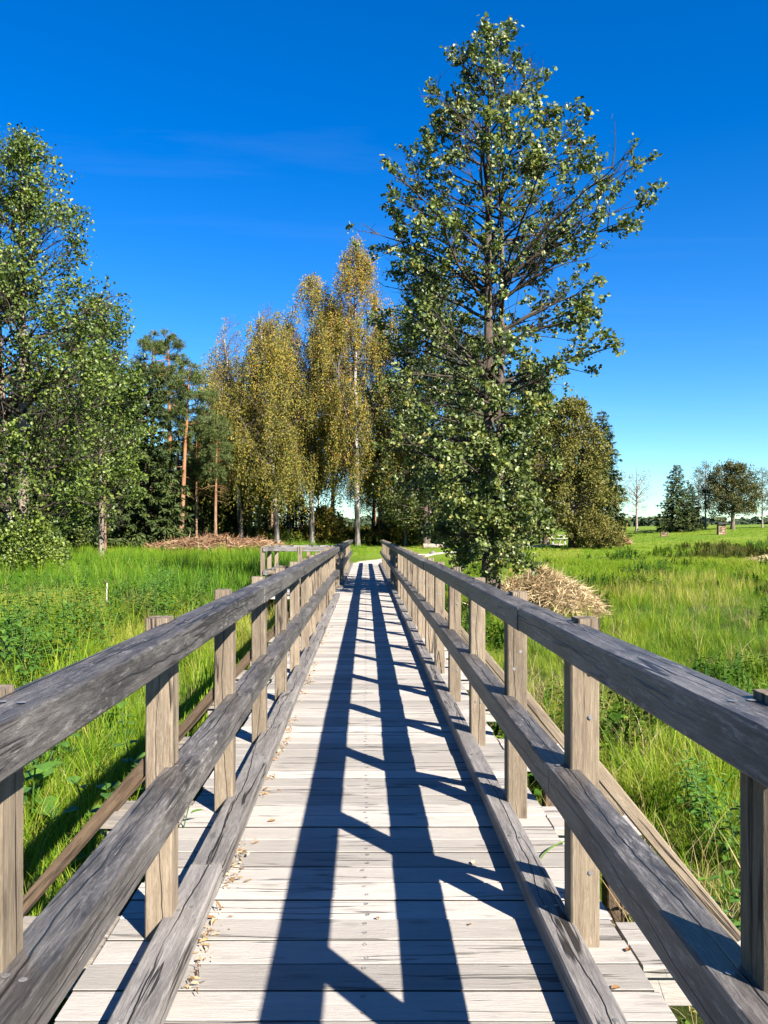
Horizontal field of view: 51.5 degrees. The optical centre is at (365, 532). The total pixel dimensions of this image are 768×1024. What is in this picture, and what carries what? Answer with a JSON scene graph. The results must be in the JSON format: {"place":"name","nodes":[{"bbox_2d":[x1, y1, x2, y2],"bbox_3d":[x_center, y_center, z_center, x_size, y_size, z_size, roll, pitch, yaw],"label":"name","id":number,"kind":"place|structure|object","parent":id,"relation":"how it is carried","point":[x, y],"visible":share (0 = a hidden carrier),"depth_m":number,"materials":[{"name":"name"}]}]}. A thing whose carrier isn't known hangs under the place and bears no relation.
{"place":"outdoors","nodes":[
{"label":"outdoors","id":0,"kind":"place"},
{"bbox_2d":[0,0,767,525],"label":"sky","id":1,"kind":"structure","parent":0,"point":[225,152],"materials":[{"name":"blue"}]},
{"bbox_2d":[0,524,767,1023],"bbox_3d":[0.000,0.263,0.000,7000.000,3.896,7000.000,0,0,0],"label":"ground","id":2,"kind":"structure","parent":0,"point":[686,1010],"depth_m":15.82,"materials":[{"name":"green plant"}]},
{"bbox_2d":[0,612,20,665],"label":"nettle plant","id":3,"kind":"object","parent":2,"relation":"on","point":[10,639],"visible":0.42,"depth_m":11.21,"materials":[{"name":"green plant"}]},
{"bbox_2d":[1,587,28,627],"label":"nettle plant","id":4,"kind":"object","parent":2,"relation":"on","point":[19,597],"visible":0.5,"depth_m":14.41,"materials":[{"name":"green plant"}]},
{"bbox_2d":[0,528,29,578],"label":"bush","id":5,"kind":"object","parent":2,"relation":"on","point":[3,540],"visible":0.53,"depth_m":29.87,"materials":[{"name":"green plant"}]},
{"bbox_2d":[0,574,48,646],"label":"nettle plant","id":6,"kind":"object","parent":2,"relation":"on","point":[10,619],"visible":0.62,"depth_m":12.56,"materials":[{"name":"green plant"}]},
{"bbox_2d":[0,619,52,687],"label":"nettle plant","id":7,"kind":"object","parent":2,"relation":"on","point":[17,667],"visible":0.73,"depth_m":9.22,"materials":[{"name":"green plant"}]},
{"bbox_2d":[0,588,56,685],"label":"nettle plant","id":8,"kind":"object","parent":2,"relation":"on","point":[2,653],"visible":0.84,"depth_m":10.49,"materials":[{"name":"green plant"}]},
{"bbox_2d":[10,599,49,660],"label":"nettle plant","id":9,"kind":"object","parent":2,"relation":"on","point":[31,626],"visible":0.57,"depth_m":11.79,"materials":[{"name":"green plant"}]},
{"bbox_2d":[0,362,60,528],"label":"spruce tree","id":10,"kind":"object","parent":2,"relation":"on","point":[36,471],"visible":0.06,"depth_m":61.67,"materials":[{"name":"green plant"}]},
{"bbox_2d":[22,582,38,619],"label":"nettle plant","id":11,"kind":"object","parent":2,"relation":"on","point":[30,601],"visible":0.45,"depth_m":16.97,"materials":[{"name":"green plant"}]},
{"bbox_2d":[0,511,78,575],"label":"bush","id":12,"kind":"object","parent":2,"relation":"on","point":[48,549],"visible":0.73,"depth_m":30.29,"materials":[{"name":"green plant"}]},
{"bbox_2d":[19,614,60,681],"bbox_3d":[-4.156,1.602,10.251,0.672,1.174,0.346,0,0,18],"label":"nettle plant","id":13,"kind":"object","parent":2,"relation":"on","point":[33,639],"visible":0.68,"depth_m":10.27,"materials":[{"name":"green plant"}]},
{"bbox_2d":[25,577,54,627],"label":"nettle plant","id":14,"kind":"object","parent":2,"relation":"on","point":[50,610],"visible":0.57,"depth_m":15.25,"materials":[{"name":"green plant"}]},
{"bbox_2d":[23,741,68,837],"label":"alder sapling","id":15,"kind":"object","parent":2,"relation":"on","point":[43,770],"visible":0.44,"depth_m":5.58,"materials":[{"name":"green plant"}]},
{"bbox_2d":[25,733,80,784],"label":"alder sapling","id":16,"kind":"object","parent":2,"relation":"on","point":[52,759],"visible":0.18,"depth_m":6.52,"materials":[{"name":"green plant"}]},
{"bbox_2d":[36,589,81,667],"bbox_3d":[-4.200,1.454,10.871,0.616,1.432,0.802,0,0,7],"label":"nettle plant","id":17,"kind":"object","parent":2,"relation":"on","point":[58,653],"visible":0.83,"depth_m":10.92,"materials":[{"name":"green plant"}]},
{"bbox_2d":[47,572,84,628],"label":"nettle plant","id":18,"kind":"object","parent":2,"relation":"on","point":[68,601],"visible":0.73,"depth_m":16.22,"materials":[{"name":"green plant"}]},
{"bbox_2d":[39,371,96,514],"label":"spruce tree","id":19,"kind":"object","parent":2,"relation":"on","point":[54,414],"visible":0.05,"depth_m":65.45,"materials":[{"name":"green plant"}]},
{"bbox_2d":[46,509,96,548],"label":"bush","id":20,"kind":"object","parent":2,"relation":"on","point":[79,532],"visible":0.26,"depth_m":55.62,"materials":[{"name":"green plant"}]},
{"bbox_2d":[61,577,86,614],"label":"nettle plant","id":21,"kind":"object","parent":2,"relation":"on","point":[77,595],"visible":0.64,"depth_m":18.46,"materials":[{"name":"green plant"}]},
{"bbox_2d":[0,122,148,549],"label":"alder tree","id":22,"kind":"object","parent":2,"relation":"on","point":[19,444],"visible":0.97,"depth_m":31.48,"materials":[{"name":"green plant"}]},
{"bbox_2d":[57,589,94,652],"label":"nettle plant","id":23,"kind":"object","parent":2,"relation":"on","point":[79,622],"visible":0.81,"depth_m":12.96,"materials":[{"name":"green plant"}]},
{"bbox_2d":[65,564,93,607],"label":"nettle plant","id":24,"kind":"object","parent":2,"relation":"on","point":[86,585],"visible":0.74,"depth_m":19.98,"materials":[{"name":"green plant"}]},
{"bbox_2d":[62,776,113,862],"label":"alder sapling","id":25,"kind":"object","parent":2,"relation":"on","point":[76,780],"visible":0.3,"depth_m":4.84,"materials":[{"name":"green plant"}]},
{"bbox_2d":[49,390,135,548],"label":"spruce tree","id":26,"kind":"object","parent":2,"relation":"on","point":[73,533],"visible":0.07,"depth_m":56.41,"materials":[{"name":"green plant"}]},
{"bbox_2d":[77,574,107,622],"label":"nettle plant","id":27,"kind":"object","parent":2,"relation":"on","point":[92,597],"visible":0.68,"depth_m":15.93,"materials":[{"name":"green plant"}]},
{"bbox_2d":[88,595,107,644],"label":"nettle plant","id":28,"kind":"object","parent":2,"relation":"on","point":[104,623],"visible":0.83,"depth_m":13.76,"materials":[{"name":"green plant"}]},
{"bbox_2d":[37,290,165,557],"bbox_3d":[-14.259,-5.508,42.007,6.718,14.525,6.029,0,0,0],"label":"alder tree","id":29,"kind":"object","parent":2,"relation":"on","point":[120,466],"visible":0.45,"depth_m":41.77,"materials":[{"name":"green plant"}]},
{"bbox_2d":[80,364,132,551],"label":"pine tree","id":30,"kind":"object","parent":2,"relation":"on","point":[105,537],"visible":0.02,"depth_m":49.88,"materials":[{"name":"green plant"}]},
{"bbox_2d":[91,613,122,650],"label":"nettle plant","id":31,"kind":"object","parent":2,"relation":"on","point":[104,635],"visible":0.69,"depth_m":12.53,"materials":[{"name":"green plant"}]},
{"bbox_2d":[95,582,121,622],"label":"nettle plant","id":32,"kind":"object","parent":2,"relation":"on","point":[110,608],"visible":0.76,"depth_m":16.96,"materials":[{"name":"green plant"}]},
{"bbox_2d":[78,514,150,548],"bbox_3d":[-17.229,0.116,56.038,5.727,4.243,5.030,0,0,0],"label":"bush","id":33,"kind":"object","parent":2,"relation":"on","point":[96,537],"visible":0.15,"depth_m":54.70,"materials":[{"name":"green plant"}]},
{"bbox_2d":[102,701,136,750],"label":"alder sapling","id":34,"kind":"object","parent":2,"relation":"on","point":[121,704],"visible":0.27,"depth_m":7.42,"materials":[{"name":"green plant"}]},
{"bbox_2d":[111,570,135,608],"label":"nettle plant","id":35,"kind":"object","parent":2,"relation":"on","point":[120,596],"visible":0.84,"depth_m":20.46,"materials":[{"name":"green plant"}]},
{"bbox_2d":[105,714,144,799],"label":"alder sapling","id":36,"kind":"object","parent":2,"relation":"on","point":[128,760],"visible":0.48,"depth_m":6.12,"materials":[{"name":"green plant"}]},
{"bbox_2d":[116,585,137,613],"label":"nettle plant","id":37,"kind":"object","parent":2,"relation":"on","point":[130,601],"visible":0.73,"depth_m":18.73,"materials":[{"name":"green plant"}]},
{"bbox_2d":[128,588,148,626],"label":"nettle plant","id":38,"kind":"object","parent":2,"relation":"on","point":[137,608],"visible":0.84,"depth_m":17.77,"materials":[{"name":"green plant"}]},
{"bbox_2d":[94,361,194,549],"bbox_3d":[-15.194,-4.860,55.015,7.030,14.244,7.200,0,0,0],"label":"spruce tree","id":39,"kind":"object","parent":2,"relation":"on","point":[146,528],"visible":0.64,"depth_m":54.30,"materials":[{"name":"green plant"}]},
{"bbox_2d":[135,574,158,615],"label":"nettle plant","id":40,"kind":"object","parent":2,"relation":"on","point":[152,605],"visible":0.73,"depth_m":18.24,"materials":[{"name":"green plant"}]},
{"bbox_2d":[129,329,186,517],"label":"pine tree","id":41,"kind":"object","parent":2,"relation":"on","point":[142,342],"visible":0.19,"depth_m":65.54,"materials":[{"name":"green plant"}]},
{"bbox_2d":[144,569,175,615],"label":"nettle plant","id":42,"kind":"object","parent":2,"relation":"on","point":[163,604],"visible":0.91,"depth_m":17.05,"materials":[{"name":"green plant"}]},
{"bbox_2d":[147,562,179,615],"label":"nettle plant","id":43,"kind":"object","parent":2,"relation":"on","point":[168,593],"visible":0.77,"depth_m":18.95,"materials":[{"name":"green plant"}]},
{"bbox_2d":[142,328,193,531],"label":"pine tree","id":44,"kind":"object","parent":2,"relation":"on","point":[158,347],"visible":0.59,"depth_m":61.42,"materials":[{"name":"green plant"}]},
{"bbox_2d":[162,562,184,597],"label":"nettle plant","id":45,"kind":"object","parent":2,"relation":"on","point":[178,568],"visible":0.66,"depth_m":21.75,"materials":[{"name":"green plant"}]},
{"bbox_2d":[171,579,190,612],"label":"nettle plant","id":46,"kind":"object","parent":2,"relation":"on","point":[182,601],"visible":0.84,"depth_m":19.47,"materials":[{"name":"green plant"}]},
{"bbox_2d":[164,440,200,527],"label":"spruce tree","id":47,"kind":"object","parent":2,"relation":"on","point":[180,474],"visible":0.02,"depth_m":73.58,"materials":[{"name":"green plant"}]},
{"bbox_2d":[161,399,204,526],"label":"pine tree","id":48,"kind":"object","parent":2,"relation":"on","point":[179,438],"visible":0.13,"depth_m":69.16,"materials":[{"name":"green plant"}]},
{"bbox_2d":[158,361,220,531],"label":"pine tree","id":49,"kind":"object","parent":2,"relation":"on","point":[195,377],"visible":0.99,"depth_m":57.87,"materials":[{"name":"green plant"}]},
{"bbox_2d":[183,572,200,603],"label":"nettle plant","id":50,"kind":"object","parent":2,"relation":"on","point":[192,591],"visible":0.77,"depth_m":20.20,"materials":[{"name":"green plant"}]},
{"bbox_2d":[179,419,214,536],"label":"pine tree","id":51,"kind":"object","parent":2,"relation":"on","point":[195,460],"visible":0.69,"depth_m":59.89,"materials":[{"name":"green plant"}]},
{"bbox_2d":[193,578,207,607],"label":"nettle plant","id":52,"kind":"object","parent":2,"relation":"on","point":[202,602],"visible":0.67,"depth_m":18.00,"materials":[{"name":"green plant"}]},
{"bbox_2d":[195,567,213,601],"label":"nettle plant","id":53,"kind":"object","parent":2,"relation":"on","point":[205,586],"visible":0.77,"depth_m":21.24,"materials":[{"name":"green plant"}]},
{"bbox_2d":[180,425,230,537],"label":"spruce tree","id":54,"kind":"object","parent":2,"relation":"on","point":[202,527],"visible":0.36,"depth_m":65.34,"materials":[{"name":"green plant"}]},
{"bbox_2d":[197,412,234,534],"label":"pine tree","id":55,"kind":"object","parent":2,"relation":"on","point":[225,457],"visible":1,"depth_m":56.79,"materials":[{"name":"green plant"}]},
{"bbox_2d":[142,528,292,551],"bbox_3d":[-10.289,0.716,54.083,11.251,2.432,7.142,0,0,0],"label":"brush pile","id":56,"kind":"object","parent":2,"relation":"on","point":[206,541],"visible":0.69,"depth_m":52.65,"materials":[{"name":"brown wood"}]},
{"bbox_2d":[179,356,265,522],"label":"birch tree","id":57,"kind":"object","parent":2,"relation":"on","point":[226,406],"visible":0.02,"depth_m":71.40,"materials":[{"name":"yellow plant"}]},
{"bbox_2d":[204,436,252,537],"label":"spruce tree","id":58,"kind":"object","parent":2,"relation":"on","point":[233,527],"visible":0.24,"depth_m":67.27,"materials":[{"name":"green plant"}]},
{"bbox_2d":[189,313,286,538],"bbox_3d":[-10.058,-8.189,64.298,8.296,19.153,7.789,0,0,0],"label":"birch tree","id":59,"kind":"object","parent":2,"relation":"on","point":[214,380],"visible":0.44,"depth_m":63.42,"materials":[{"name":"yellow plant"}]},
{"bbox_2d":[218,319,296,533],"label":"birch tree","id":60,"kind":"object","parent":2,"relation":"on","point":[267,526],"visible":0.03,"depth_m":73.81,"materials":[{"name":"yellow plant"}]},
{"bbox_2d":[209,304,320,542],"bbox_3d":[-7.620,-8.287,61.881,8.451,19.408,10.306,0,0,0],"label":"birch tree","id":61,"kind":"object","parent":2,"relation":"on","point":[272,350],"visible":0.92,"depth_m":60.83,"materials":[{"name":"yellow plant"}]},
{"bbox_2d":[252,500,285,527],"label":"spruce tree","id":62,"kind":"object","parent":2,"relation":"on","point":[256,520],"visible":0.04,"depth_m":99.22,"materials":[{"name":"green plant"}]},
{"bbox_2d":[272,494,315,534],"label":"bush","id":63,"kind":"object","parent":2,"relation":"on","point":[296,518],"visible":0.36,"depth_m":77.19,"materials":[{"name":"green plant"}]},
{"bbox_2d":[259,323,335,537],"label":"birch tree","id":64,"kind":"object","parent":2,"relation":"on","point":[288,517],"visible":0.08,"depth_m":68.41,"materials":[{"name":"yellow plant"}]},
{"bbox_2d":[158,522,468,545],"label":"undergrowth","id":65,"kind":"object","parent":2,"relation":"on","point":[372,537],"visible":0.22,"depth_m":66.93,"materials":[{"name":"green plant"}]},
{"bbox_2d":[258,271,385,544],"bbox_3d":[-3.880,-10.011,64.680,9.343,22.743,10.048,0,0,-26],"label":"birch tree","id":66,"kind":"object","parent":2,"relation":"on","point":[313,289],"visible":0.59,"depth_m":64.07,"materials":[{"name":"yellow plant"}]},
{"bbox_2d":[302,502,348,542],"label":"bush","id":67,"kind":"object","parent":2,"relation":"on","point":[327,526],"visible":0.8,"depth_m":67.28,"materials":[{"name":"green plant"}]},
{"bbox_2d":[302,300,375,514],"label":"birch tree","id":68,"kind":"object","parent":2,"relation":"on","point":[332,493],"visible":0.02,"depth_m":75.49,"materials":[{"name":"yellow plant"}]},
{"bbox_2d":[293,231,417,546],"bbox_3d":[-0.498,-11.207,62.380,10.567,25.189,11.158,0,0,0],"label":"birch tree","id":69,"kind":"object","parent":2,"relation":"on","point":[361,280],"visible":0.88,"depth_m":62.22,"materials":[{"name":"yellow plant"}]},
{"bbox_2d":[344,406,395,527],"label":"birch tree","id":70,"kind":"object","parent":2,"relation":"on","point":[373,512],"visible":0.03,"depth_m":79.35,"materials":[{"name":"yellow plant"}]},
{"bbox_2d":[337,324,405,532],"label":"birch tree","id":71,"kind":"object","parent":2,"relation":"on","point":[368,498],"visible":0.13,"depth_m":69.53,"materials":[{"name":"yellow plant"}]},
{"bbox_2d":[0,540,767,1023],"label":"footbridge","id":72,"kind":"object","parent":2,"relation":"on","point":[402,800],"visible":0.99,"depth_m":2.94,"materials":[{"name":"grey wood"}]},
{"bbox_2d":[183,626,332,993],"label":"leaf litter","id":73,"kind":"object","parent":72,"relation":"on","point":[208,931],"visible":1,"depth_m":3.39,"materials":[{"name":"brown plant"}]},
{"bbox_2d":[0,542,767,753],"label":"reeds","id":74,"kind":"object","parent":2,"relation":"on","point":[218,577],"visible":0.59,"depth_m":24.91,"materials":[{"name":"green plant"}]},
{"bbox_2d":[0,535,767,1023],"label":"meadow weeds","id":75,"kind":"object","parent":2,"relation":"on","point":[614,717],"visible":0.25,"depth_m":13.18,"materials":[{"name":"green plant"}]},
{"bbox_2d":[0,526,767,590],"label":"grass","id":76,"kind":"structure","parent":2,"relation":"on","point":[609,565],"depth_m":37.12,"materials":[{"name":"green plant"}]},
{"bbox_2d":[2,571,767,1023],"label":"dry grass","id":77,"kind":"structure","parent":2,"relation":"on","point":[530,689],"depth_m":8.12,"materials":[{"name":"green plant"}]},
{"bbox_2d":[368,513,417,533],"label":"bush","id":78,"kind":"object","parent":2,"relation":"on","point":[375,526],"visible":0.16,"depth_m":73.14,"materials":[{"name":"green plant"}]},
{"bbox_2d":[372,385,450,546],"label":"birch tree","id":79,"kind":"object","parent":2,"relation":"on","point":[405,543],"visible":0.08,"depth_m":64.42,"materials":[{"name":"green plant"}]},
{"bbox_2d":[361,262,495,543],"bbox_3d":[4.890,-10.123,63.047,10.827,23.094,11.145,0,0,33],"label":"alder tree","id":80,"kind":"object","parent":2,"relation":"on","point":[408,357],"visible":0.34,"depth_m":61.75,"materials":[{"name":"green plant"}]},
{"bbox_2d":[420,512,479,543],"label":"bush","id":81,"kind":"object","parent":2,"relation":"on","point":[461,526],"visible":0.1,"depth_m":65.00,"materials":[{"name":"green plant"}]},
{"bbox_2d":[438,329,525,529],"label":"alder tree","id":82,"kind":"object","parent":2,"relation":"on","point":[477,347],"visible":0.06,"depth_m":67.19,"materials":[{"name":"green plant"}]},
{"bbox_2d":[345,11,668,588],"bbox_3d":[3.196,-5.081,18.592,7.441,14.669,7.575,0,0,0],"label":"alder tree","id":83,"kind":"object","parent":2,"relation":"on","point":[495,538],"visible":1,"depth_m":18.48,"materials":[{"name":"green plant"}]},
{"bbox_2d":[494,359,561,543],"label":"alder tree","id":84,"kind":"object","parent":2,"relation":"on","point":[514,394],"visible":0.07,"depth_m":68.93,"materials":[{"name":"green plant"}]},
{"bbox_2d":[464,559,614,617],"bbox_3d":[4.432,1.584,20.366,3.844,1.981,3.470,0,0,25],"label":"hay heap","id":85,"kind":"object","parent":2,"relation":"on","point":[547,588],"visible":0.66,"depth_m":19.50,"materials":[{"name":"plant"}]},
{"bbox_2d":[322,515,767,527],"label":"wood","id":86,"kind":"object","parent":2,"relation":"on","point":[648,521],"visible":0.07,"depth_m":251.88,"materials":[{"name":"green plant"}]},
{"bbox_2d":[513,423,588,543],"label":"oak tree","id":87,"kind":"object","parent":2,"relation":"on","point":[544,541],"visible":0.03,"depth_m":68.70,"materials":[{"name":"green plant"}]},
{"bbox_2d":[521,391,629,547],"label":"oak tree","id":88,"kind":"object","parent":2,"relation":"on","point":[580,472],"visible":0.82,"depth_m":60.82,"materials":[{"name":"green plant"}]},
{"bbox_2d":[561,512,628,549],"bbox_3d":[17.278,0.060,59.903,4.982,3.678,5.241,0,0,0],"label":"bush","id":89,"kind":"object","parent":2,"relation":"on","point":[599,534],"visible":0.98,"depth_m":59.27,"materials":[{"name":"green plant"}]},
{"bbox_2d":[567,408,632,537],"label":"spruce tree","id":90,"kind":"object","parent":2,"relation":"on","point":[613,511],"visible":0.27,"depth_m":79.27,"materials":[{"name":"green plant"}]},
{"bbox_2d":[615,467,634,512],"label":"bare tree","id":91,"kind":"object","parent":2,"relation":"on","point":[625,487],"visible":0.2,"depth_m":93.91,"materials":[{"name":"grey plant"}]},
{"bbox_2d":[622,466,656,531],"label":"bare tree","id":92,"kind":"object","parent":2,"relation":"on","point":[642,492],"visible":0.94,"depth_m":91.88,"materials":[{"name":"grey plant"}]},
{"bbox_2d":[653,463,702,532],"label":"spruce tree","id":93,"kind":"object","parent":2,"relation":"on","point":[675,502],"visible":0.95,"depth_m":84.57,"materials":[{"name":"green plant"}]},
{"bbox_2d":[672,748,715,823],"bbox_3d":[2.353,1.869,5.765,0.395,0.570,0.327,0,0,-36],"label":"weed plant","id":94,"kind":"object","parent":2,"relation":"on","point":[691,794],"visible":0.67,"depth_m":5.76,"materials":[{"name":"green plant"}]},
{"bbox_2d":[680,484,708,530],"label":"spruce tree","id":95,"kind":"object","parent":2,"relation":"on","point":[693,497],"visible":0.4,"depth_m":86.60,"materials":[{"name":"green plant"}]},
{"bbox_2d":[688,466,707,522],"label":"birch tree","id":96,"kind":"object","parent":2,"relation":"on","point":[698,487],"visible":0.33,"depth_m":93.92,"materials":[{"name":"green plant"}]},
{"bbox_2d":[695,461,713,528],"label":"birch tree","id":97,"kind":"object","parent":2,"relation":"on","point":[702,474],"visible":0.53,"depth_m":89.96,"materials":[{"name":"green plant"}]},
{"bbox_2d":[674,759,738,845],"bbox_3d":[2.322,1.879,5.436,0.344,0.600,0.416,0,0,0],"label":"weed plant","id":98,"kind":"object","parent":2,"relation":"on","point":[697,811],"visible":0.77,"depth_m":5.39,"materials":[{"name":"green plant"}]},
{"bbox_2d":[665,539,767,558],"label":"brown weeds","id":99,"kind":"object","parent":2,"relation":"on","point":[730,551],"visible":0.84,"depth_m":47.62,"materials":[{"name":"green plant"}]},
{"bbox_2d":[695,791,739,877],"bbox_3d":[2.272,1.904,4.999,0.395,0.570,0.327,0,0,27],"label":"weed plant","id":100,"kind":"object","parent":2,"relation":"on","point":[735,833],"visible":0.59,"depth_m":4.98,"materials":[{"name":"green plant"}]},
{"bbox_2d":[698,870,740,931],"bbox_3d":[1.680,1.893,3.669,0.327,0.570,0.395,0,0,-9],"label":"weed plant","id":101,"kind":"object","parent":2,"relation":"on","point":[735,922],"visible":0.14,"depth_m":3.76,"materials":[{"name":"green plant"}]},
{"bbox_2d":[715,522,728,534],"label":"insect hotel","id":102,"kind":"structure","parent":2,"relation":"on","point":[721,529],"depth_m":73.85,"materials":[{"name":"brown wood"}]},
{"bbox_2d":[698,458,766,529],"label":"oak tree","id":103,"kind":"object","parent":2,"relation":"on","point":[717,490],"visible":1,"depth_m":85.21,"materials":[{"name":"green plant"}]},
{"bbox_2d":[755,467,767,527],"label":"birch tree","id":104,"kind":"object","parent":2,"relation":"on","point":[766,494],"visible":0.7,"depth_m":91.93,"materials":[{"name":"green plant"}]},
{"bbox_2d":[353,544,565,563],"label":"gravel path","id":105,"kind":"structure","parent":0,"point":[376,561],"depth_m":43.33,"materials":[{"name":"grey gravel"}]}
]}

